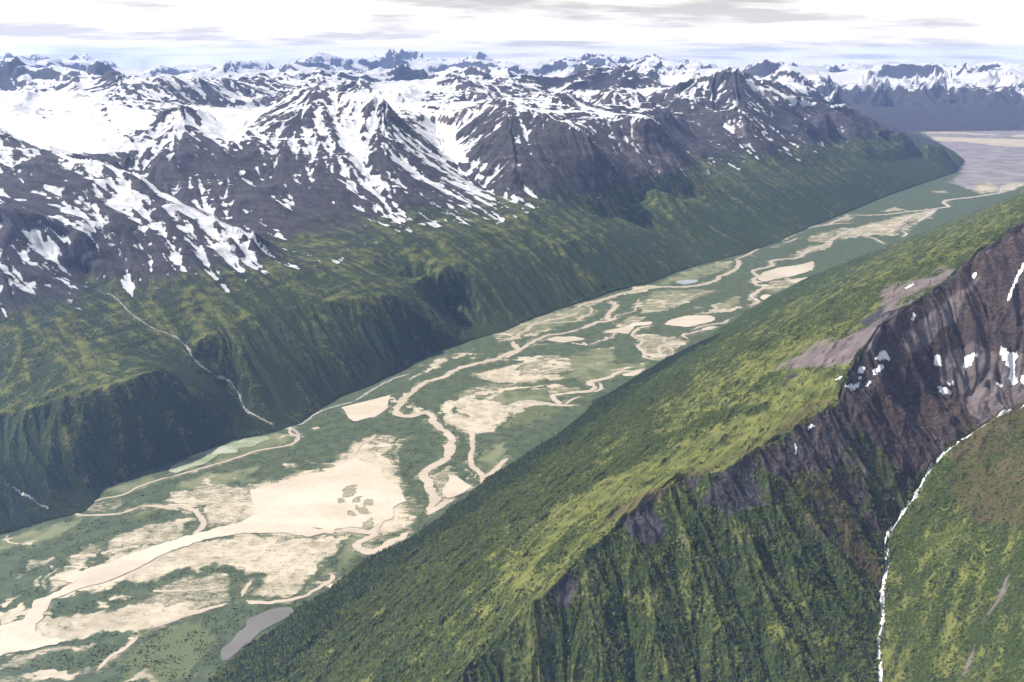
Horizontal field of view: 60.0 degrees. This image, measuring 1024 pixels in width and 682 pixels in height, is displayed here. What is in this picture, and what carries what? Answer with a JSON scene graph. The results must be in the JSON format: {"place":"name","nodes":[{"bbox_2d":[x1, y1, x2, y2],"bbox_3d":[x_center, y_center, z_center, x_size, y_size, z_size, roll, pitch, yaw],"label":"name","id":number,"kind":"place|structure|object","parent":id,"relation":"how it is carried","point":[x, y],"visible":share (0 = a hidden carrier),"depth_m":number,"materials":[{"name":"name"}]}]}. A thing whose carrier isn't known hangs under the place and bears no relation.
{"place":"outdoors","nodes":[
{"label":"outdoors","id":0,"kind":"place"},
{"bbox_2d":[13,487,48,508],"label":"stream","id":1,"kind":"structure","parent":0,"point":[22,493],"depth_m":3070.10,"materials":[{"name":"white liquid"}]},
{"bbox_2d":[0,87,115,143],"bbox_3d":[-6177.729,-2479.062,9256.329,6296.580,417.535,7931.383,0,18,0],"label":"icefield","id":2,"kind":"structure","parent":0,"point":[35,125],"depth_m":8163.73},
{"bbox_2d":[0,198,280,534],"bbox_3d":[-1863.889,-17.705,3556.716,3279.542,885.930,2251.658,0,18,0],"label":"valley side","id":3,"kind":"structure","parent":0,"point":[84,374],"depth_m":3580.45,"materials":[{"name":"green plant"}]},
{"bbox_2d":[0,262,461,531],"bbox_3d":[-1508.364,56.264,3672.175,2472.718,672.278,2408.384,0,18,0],"label":"spruce forest","id":4,"kind":"object","parent":3,"relation":"on","point":[231,412],"visible":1,"depth_m":3773.83,"materials":[{"name":"green plant"}]},
{"bbox_2d":[0,127,290,255],"bbox_3d":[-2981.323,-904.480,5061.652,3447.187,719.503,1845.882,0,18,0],"label":"mountain","id":5,"kind":"structure","parent":0,"point":[98,191],"depth_m":4789.89,"materials":[{"name":"white snow"}]},
{"bbox_2d":[39,105,262,198],"bbox_3d":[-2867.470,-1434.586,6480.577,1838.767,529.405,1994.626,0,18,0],"label":"mountain","id":6,"kind":"structure","parent":0,"point":[179,151],"depth_m":6214.68,"materials":[{"name":"white snow"}]},
{"bbox_2d":[107,293,272,424],"bbox_3d":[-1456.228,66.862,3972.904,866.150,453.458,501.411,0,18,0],"label":"mountain stream","id":7,"kind":"structure","parent":0,"point":[219,377],"depth_m":3949.33,"materials":[{"name":"white liquid"}]},
{"bbox_2d":[0,69,384,134],"bbox_3d":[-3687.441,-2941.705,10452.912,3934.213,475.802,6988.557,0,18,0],"label":"mountain","id":8,"kind":"structure","parent":0,"point":[122,100],"depth_m":9804.94,"materials":[{"name":"white snow"}]},
{"bbox_2d":[180,85,302,120],"bbox_3d":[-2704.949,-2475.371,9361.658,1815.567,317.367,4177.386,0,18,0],"label":"icefield","id":9,"kind":"structure","parent":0,"point":[231,108],"depth_m":10280.11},
{"bbox_2d":[180,89,454,248],"bbox_3d":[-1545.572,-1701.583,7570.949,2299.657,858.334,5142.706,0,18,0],"label":"mountain","id":10,"kind":"structure","parent":0,"point":[355,166],"depth_m":6293.10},
{"bbox_2d":[337,497,344,502],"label":"shoal","id":11,"kind":"structure","parent":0,"point":[339,500],"depth_m":3163.63,"materials":[{"name":"beige sand"}]},
{"bbox_2d":[285,374,407,440],"bbox_3d":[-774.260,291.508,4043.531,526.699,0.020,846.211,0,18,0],"label":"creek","id":12,"kind":"structure","parent":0,"point":[297,431],"depth_m":4025.80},
{"bbox_2d":[342,484,356,496],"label":"shoal","id":13,"kind":"structure","parent":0,"point":[349,491],"depth_m":3229.44,"materials":[{"name":"beige sand"}]},
{"bbox_2d":[110,226,592,429],"bbox_3d":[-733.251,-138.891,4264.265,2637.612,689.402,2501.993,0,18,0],"label":"valley side","id":14,"kind":"structure","parent":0,"point":[215,308],"depth_m":4366.54,"materials":[{"name":"green plant"}]},
{"bbox_2d":[352,496,361,501],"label":"shoal","id":15,"kind":"structure","parent":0,"point":[356,499],"depth_m":3170.80,"materials":[{"name":"beige sand"}]},
{"bbox_2d":[355,505,368,513],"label":"shoal","id":16,"kind":"structure","parent":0,"point":[363,510],"depth_m":3100.25,"materials":[{"name":"beige sand"}]},
{"bbox_2d":[342,395,389,420],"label":"sandbar","id":17,"kind":"structure","parent":0,"point":[365,409],"depth_m":4000.02,"materials":[{"name":"sand"}]},
{"bbox_2d":[363,499,372,505],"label":"shoal","id":18,"kind":"structure","parent":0,"point":[368,502],"depth_m":3149.29,"materials":[{"name":"beige sand"}]},
{"bbox_2d":[362,518,374,528],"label":"shoal","id":19,"kind":"structure","parent":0,"point":[368,523],"depth_m":3003.37,"materials":[{"name":"beige sand"}]},
{"bbox_2d":[442,474,471,497],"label":"sandbar","id":20,"kind":"structure","parent":0,"point":[454,486],"depth_m":3260.66,"materials":[{"name":"sand"}]},
{"bbox_2d":[374,74,623,103],"bbox_3d":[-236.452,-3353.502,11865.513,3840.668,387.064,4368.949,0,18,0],"label":"mountain","id":21,"kind":"structure","parent":0,"point":[457,90],"depth_m":11909.46,"materials":[{"name":"white snow"}]},
{"bbox_2d":[392,98,625,220],"bbox_3d":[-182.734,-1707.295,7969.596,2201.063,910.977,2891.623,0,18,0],"label":"mountain","id":22,"kind":"structure","parent":0,"point":[548,157],"depth_m":7207.02,"materials":[{"name":"grey stone"}]},
{"bbox_2d":[394,110,561,232],"bbox_3d":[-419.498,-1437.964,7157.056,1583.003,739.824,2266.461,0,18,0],"label":"snowfield","id":23,"kind":"structure","parent":22,"relation":"on","point":[469,181],"depth_m":6768.34,"materials":[{"name":"white snow"}]},
{"bbox_2d":[0,131,1023,681],"bbox_3d":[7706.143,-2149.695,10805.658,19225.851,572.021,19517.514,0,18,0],"label":"valley floor","id":24,"kind":"structure","parent":0,"point":[484,401],"depth_m":3493.79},
{"bbox_2d":[75,427,299,515],"bbox_3d":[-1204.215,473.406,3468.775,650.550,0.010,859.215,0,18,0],"label":"creek","id":25,"kind":"structure","parent":24,"relation":"in","point":[292,443],"depth_m":3365.22,"materials":[{"name":"liquid"}]},
{"bbox_2d":[0,458,405,655],"bbox_3d":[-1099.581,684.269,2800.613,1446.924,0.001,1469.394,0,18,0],"label":"gravel bar","id":26,"kind":"structure","parent":24,"relation":"on","point":[302,505],"depth_m":3054.09,"materials":[{"name":"gravel"},{"name":"sand"}]},
{"bbox_2d":[169,436,268,472],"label":"pool","id":27,"kind":"structure","parent":24,"relation":"in","point":[204,457],"depth_m":3551.76,"materials":[{"name":"beige liquid"}]},
{"bbox_2d":[221,607,293,660],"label":"pool","id":28,"kind":"structure","parent":24,"relation":"in","point":[254,627],"depth_m":2456.82,"materials":[{"name":"grey liquid"}]},
{"bbox_2d":[546,336,584,342],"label":"pool","id":29,"kind":"structure","parent":24,"relation":"on","point":[563,339],"depth_m":4986.26,"materials":[{"name":"sand"}]},
{"bbox_2d":[606,322,651,333],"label":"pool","id":30,"kind":"structure","parent":24,"relation":"on","point":[627,329],"depth_m":5190.34,"materials":[{"name":"sand"}]},
{"bbox_2d":[622,371,641,375],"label":"pool","id":31,"kind":"structure","parent":24,"relation":"on","point":[631,373],"depth_m":4445.62,"materials":[{"name":"sand"}]},
{"bbox_2d":[675,280,697,283],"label":"pool","id":32,"kind":"structure","parent":24,"relation":"in","point":[686,281],"depth_m":6290.95,"materials":[{"name":"blue liquid"}]},
{"bbox_2d":[665,315,714,326],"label":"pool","id":33,"kind":"structure","parent":24,"relation":"on","point":[688,321],"depth_m":5350.12,"materials":[{"name":"sand"}]},
{"bbox_2d":[702,326,715,329],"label":"pool","id":34,"kind":"structure","parent":24,"relation":"on","point":[709,327],"depth_m":5200.45,"materials":[{"name":"sand"}]},
{"bbox_2d":[760,294,770,299],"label":"pool","id":35,"kind":"structure","parent":24,"relation":"on","point":[765,296],"depth_m":5892.33,"materials":[{"name":"sand"}]},
{"bbox_2d":[0,48,1023,96],"bbox_3d":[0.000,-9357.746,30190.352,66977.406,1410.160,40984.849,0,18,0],"label":"mountain range","id":36,"kind":"structure","parent":0,"point":[39,71],"depth_m":26038.93,"materials":[{"name":"white snow"}]},
{"bbox_2d":[0,0,1023,69],"label":"sky","id":37,"kind":"structure","parent":0,"point":[131,34],"materials":[{"name":"white"}]},
{"bbox_2d":[96,182,1023,670],"bbox_3d":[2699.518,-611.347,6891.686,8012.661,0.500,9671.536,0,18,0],"label":"river","id":38,"kind":"structure","parent":0,"point":[428,480],"depth_m":4036.26,"materials":[{"name":"sand"}]},
{"bbox_2d":[379,200,762,346],"bbox_3d":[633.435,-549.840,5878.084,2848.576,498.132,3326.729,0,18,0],"label":"valley side","id":39,"kind":"structure","parent":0,"point":[460,277],"depth_m":5828.86,"materials":[{"name":"green plant"}]},
{"bbox_2d":[471,89,697,187],"bbox_3d":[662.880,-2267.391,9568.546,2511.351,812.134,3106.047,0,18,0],"label":"mountain","id":40,"kind":"structure","parent":0,"point":[641,125],"depth_m":8529.70,"materials":[{"name":"grey stone"}]},
{"bbox_2d":[209,189,1023,681],"bbox_3d":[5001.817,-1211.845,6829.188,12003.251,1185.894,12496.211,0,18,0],"label":"mountain ridge","id":41,"kind":"structure","parent":0,"point":[959,311],"depth_m":2074.91,"materials":[{"name":"green plant"}]},
{"bbox_2d":[0,213,1023,681],"bbox_3d":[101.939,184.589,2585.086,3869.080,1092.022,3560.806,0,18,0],"label":"shrub cover","id":42,"kind":"object","parent":41,"relation":"on","point":[466,559],"visible":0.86,"depth_m":2025.28,"materials":[{"name":"green plant"}]},
{"bbox_2d":[208,288,932,681],"bbox_3d":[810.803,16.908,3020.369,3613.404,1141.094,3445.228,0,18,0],"label":"spruce forest","id":43,"kind":"object","parent":41,"relation":"on","point":[518,462],"visible":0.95,"depth_m":2822.52,"materials":[{"name":"green plant"}]},
{"bbox_2d":[845,382,858,390],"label":"snow patch","id":44,"kind":"object","parent":41,"relation":"on","point":[854,386],"visible":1,"depth_m":2207.71,"materials":[{"name":"white snow"}]},
{"bbox_2d":[858,366,864,373],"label":"snow patch","id":45,"kind":"object","parent":41,"relation":"on","point":[861,369],"visible":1,"depth_m":2255.82,"materials":[{"name":"white snow"}]},
{"bbox_2d":[872,365,883,374],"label":"snow patch","id":46,"kind":"object","parent":41,"relation":"on","point":[878,369],"visible":0.99,"depth_m":2260.66,"materials":[{"name":"white snow"}]},
{"bbox_2d":[875,350,889,360],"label":"snow patch","id":47,"kind":"object","parent":41,"relation":"on","point":[883,354],"visible":1,"depth_m":2314.78,"materials":[{"name":"white snow"}]},
{"bbox_2d":[934,354,941,366],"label":"snow patch","id":48,"kind":"object","parent":41,"relation":"on","point":[937,360],"visible":1,"depth_m":2373.59,"materials":[{"name":"white snow"}]},
{"bbox_2d":[937,386,951,395],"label":"snow patch","id":49,"kind":"object","parent":41,"relation":"on","point":[943,390],"visible":1,"depth_m":2347.86,"materials":[{"name":"white snow"}]},
{"bbox_2d":[963,352,977,370],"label":"snow patch","id":50,"kind":"object","parent":41,"relation":"on","point":[968,360],"visible":1,"depth_m":2385.46,"materials":[{"name":"white snow"}]},
{"bbox_2d":[999,346,1017,384],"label":"snow patch","id":51,"kind":"object","parent":41,"relation":"on","point":[1009,358],"visible":1,"depth_m":2372.34,"materials":[{"name":"white snow"}]},
{"bbox_2d":[1007,262,1023,300],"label":"snow patch","id":52,"kind":"object","parent":41,"relation":"on","point":[1015,282],"visible":1,"depth_m":2494.37,"materials":[{"name":"white snow"}]},
{"bbox_2d":[559,65,812,97],"bbox_3d":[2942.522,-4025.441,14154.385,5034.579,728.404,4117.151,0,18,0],"label":"mountain","id":53,"kind":"structure","parent":0,"point":[626,79],"depth_m":13207.66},
{"bbox_2d":[596,84,963,258],"bbox_3d":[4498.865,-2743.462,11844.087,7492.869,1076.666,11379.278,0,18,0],"label":"valley side","id":54,"kind":"structure","parent":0,"point":[814,183],"depth_m":8588.39,"materials":[{"name":"green plant"}]},
{"bbox_2d":[758,261,813,280],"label":"sandbar","id":55,"kind":"structure","parent":0,"point":[782,272],"depth_m":6588.40,"materials":[{"name":"sand"}]},
{"bbox_2d":[788,277,806,282],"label":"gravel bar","id":56,"kind":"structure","parent":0,"point":[796,280],"depth_m":6319.62,"materials":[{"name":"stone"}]},
{"bbox_2d":[642,68,959,176],"bbox_3d":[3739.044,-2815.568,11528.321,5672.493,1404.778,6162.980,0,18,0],"label":"mountain","id":57,"kind":"structure","parent":0,"point":[730,120],"depth_m":10927.46,"materials":[{"name":"grey stone"}]},
{"bbox_2d":[805,67,1023,139],"bbox_3d":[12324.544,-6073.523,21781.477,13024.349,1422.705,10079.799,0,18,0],"label":"mountain","id":58,"kind":"structure","parent":0,"point":[986,101],"depth_m":22064.96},
{"bbox_2d":[879,407,1023,681],"bbox_3d":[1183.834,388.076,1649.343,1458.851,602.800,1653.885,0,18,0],"label":"hillside","id":59,"kind":"structure","parent":0,"point":[949,624],"depth_m":1678.43,"materials":[{"name":"green plant"}]},
{"bbox_2d":[876,405,1023,680],"bbox_3d":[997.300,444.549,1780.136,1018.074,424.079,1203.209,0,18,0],"label":"torrent","id":60,"kind":"structure","parent":59,"relation":"on","point":[882,622],"depth_m":1890.02,"materials":[{"name":"white liquid"}]}
]}

